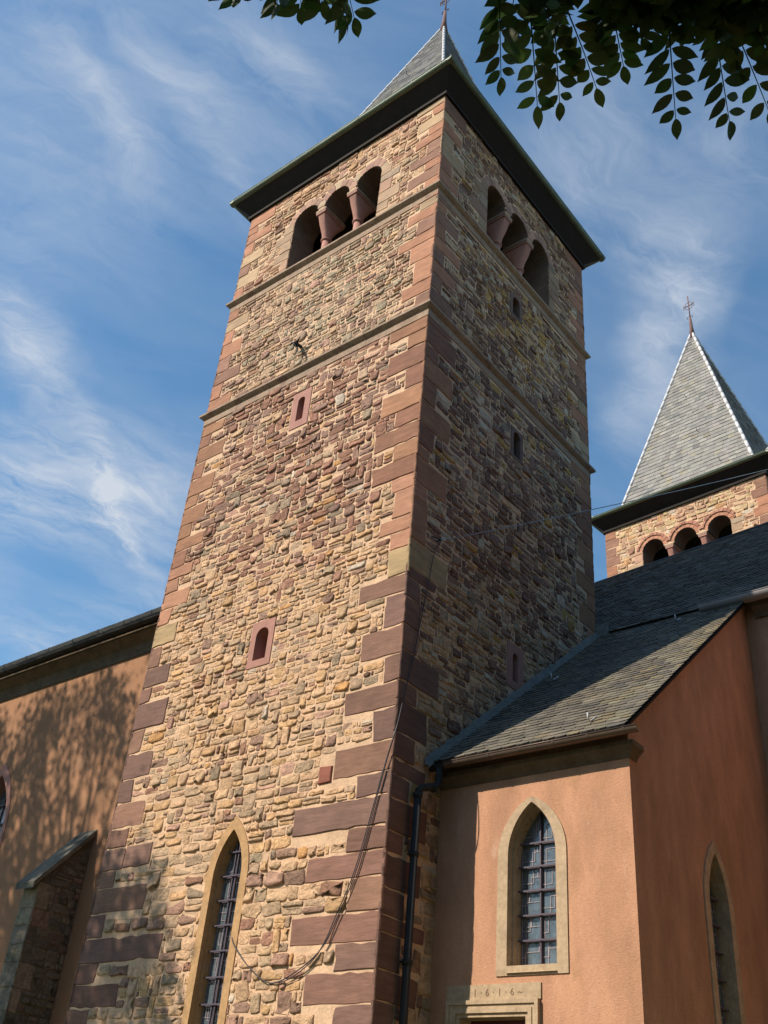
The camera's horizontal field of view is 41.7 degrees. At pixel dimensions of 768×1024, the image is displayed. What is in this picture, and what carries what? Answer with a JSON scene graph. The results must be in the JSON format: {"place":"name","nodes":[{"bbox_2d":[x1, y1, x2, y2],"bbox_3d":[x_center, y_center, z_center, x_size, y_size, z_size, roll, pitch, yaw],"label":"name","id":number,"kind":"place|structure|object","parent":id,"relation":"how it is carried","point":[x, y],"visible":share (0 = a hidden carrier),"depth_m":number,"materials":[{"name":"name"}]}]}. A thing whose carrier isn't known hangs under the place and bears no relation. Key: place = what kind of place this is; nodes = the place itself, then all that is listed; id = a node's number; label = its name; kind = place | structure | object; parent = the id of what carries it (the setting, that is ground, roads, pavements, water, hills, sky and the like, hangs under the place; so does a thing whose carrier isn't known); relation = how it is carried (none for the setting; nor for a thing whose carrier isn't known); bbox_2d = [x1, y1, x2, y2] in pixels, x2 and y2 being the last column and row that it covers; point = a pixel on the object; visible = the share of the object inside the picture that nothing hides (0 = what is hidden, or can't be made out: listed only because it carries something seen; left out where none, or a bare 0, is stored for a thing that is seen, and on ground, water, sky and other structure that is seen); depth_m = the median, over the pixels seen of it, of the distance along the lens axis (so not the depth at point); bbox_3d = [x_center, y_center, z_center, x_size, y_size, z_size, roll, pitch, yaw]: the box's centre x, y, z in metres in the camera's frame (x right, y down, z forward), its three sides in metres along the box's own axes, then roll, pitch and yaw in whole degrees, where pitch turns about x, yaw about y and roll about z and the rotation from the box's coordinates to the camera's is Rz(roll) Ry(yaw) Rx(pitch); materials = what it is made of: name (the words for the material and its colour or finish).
{"place":"outdoors","nodes":[
{"label":"outdoors","id":0,"kind":"place"},
{"bbox_2d":[0,606,161,1023],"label":"church wing","id":1,"kind":"structure","parent":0,"point":[68,709],"depth_m":24.08,"materials":[{"name":"orange paint"}]},
{"bbox_2d":[0,763,10,845],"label":"window frame","id":2,"kind":"structure","parent":1,"relation":"in","point":[5,779],"depth_m":25.90,"materials":[{"name":"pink stone"}]},
{"bbox_2d":[0,0,767,665],"label":"sky","id":3,"kind":"structure","parent":0,"point":[130,130],"materials":[{"name":"blue"}]},
{"bbox_2d":[592,296,767,577],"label":"bell tower","id":4,"kind":"structure","parent":0,"point":[704,430],"depth_m":40.90,"materials":[{"name":"stone"}]},
{"bbox_2d":[594,522,767,776],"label":"church nave","id":5,"kind":"structure","parent":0,"point":[731,569],"depth_m":24.67,"materials":[{"name":"stone"}]},
{"label":"ground","id":6,"kind":"structure","parent":0,"visible":0},
{"bbox_2d":[64,0,605,1023],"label":"bell tower","id":7,"kind":"structure","parent":6,"relation":"on","point":[400,374],"depth_m":20.47,"materials":[{"name":"stone"}]},
{"bbox_2d":[181,816,248,1023],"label":"window frame","id":8,"kind":"structure","parent":7,"relation":"in","point":[213,959],"depth_m":16.74,"materials":[{"name":"stone"}]},
{"bbox_2d":[246,617,276,669],"bbox_3d":[-2.301,2.618,19.720,0.620,1.000,0.298,-21,-42,33],"label":"window frame","id":9,"kind":"structure","parent":7,"relation":"in","point":[259,654],"depth_m":19.73,"materials":[{"name":"pink stone"}]},
{"bbox_2d":[288,387,312,430],"bbox_3d":[-1.810,-2.278,23.030,0.560,1.060,0.298,-21,-42,33],"label":"window frame","id":10,"kind":"structure","parent":7,"relation":"in","point":[301,402],"depth_m":22.98,"materials":[{"name":"pink stone"}]},
{"bbox_2d":[232,541,441,984],"bbox_3d":[-0.758,4.016,17.470,3.256,7.781,0.889,-21,-42,33],"label":"slack cable","id":11,"kind":"object","parent":7,"relation":"attached to","point":[325,941],"visible":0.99,"depth_m":15.58,"materials":[{"name":"metal"}]},
{"bbox_2d":[506,640,522,689],"bbox_3d":[2.487,3.122,20.070,0.298,0.960,0.580,-21,-42,33],"label":"window frame","id":12,"kind":"structure","parent":7,"relation":"in","point":[514,680],"depth_m":20.02,"materials":[{"name":"pink stone"}]},
{"bbox_2d":[510,290,521,324],"bbox_3d":[3.226,-5.125,25.552,0.298,0.760,0.540,-21,-42,33],"label":"window frame","id":13,"kind":"structure","parent":7,"relation":"in","point":[515,304],"depth_m":25.58,"materials":[{"name":"brown stone"}]},
{"bbox_2d":[510,425,522,465],"bbox_3d":[2.930,-1.491,23.178,0.298,0.860,0.500,-21,-42,33],"label":"window frame","id":14,"kind":"structure","parent":7,"relation":"in","point":[516,446],"depth_m":23.19,"materials":[{"name":"brown stone"}]},
{"bbox_2d":[431,469,767,541],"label":"overhead wire","id":15,"kind":"object","parent":7,"relation":"attached to","point":[443,539],"visible":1,"depth_m":23.09,"materials":[{"name":"metal"}]},
{"bbox_2d":[208,0,767,139],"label":"ash tree","id":16,"kind":"object","parent":6,"relation":"on","point":[731,26],"visible":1,"depth_m":4.07,"materials":[{"name":"green plant"}]},
{"bbox_2d":[399,601,767,1023],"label":"chapel annex","id":17,"kind":"object","parent":6,"relation":"on","point":[602,854],"visible":0.99,"depth_m":15.51,"materials":[{"name":"paint"}]},
{"bbox_2d":[471,1020,524,1023],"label":"door","id":18,"kind":"structure","parent":17,"relation":"in","point":[510,1021],"depth_m":14.44,"materials":[{"name":"brown wood"}]},
{"bbox_2d":[496,796,568,976],"bbox_3d":[2.271,5.523,15.006,1.190,2.560,0.370,-21,-42,33],"label":"window frame","id":19,"kind":"structure","parent":17,"relation":"in","point":[532,935],"depth_m":14.99,"materials":[{"name":"beige stone"}]},
{"bbox_2d":[703,841,745,1023],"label":"window frame","id":20,"kind":"structure","parent":17,"relation":"in","point":[728,999],"depth_m":15.74,"materials":[{"name":"beige stone"}]}
]}

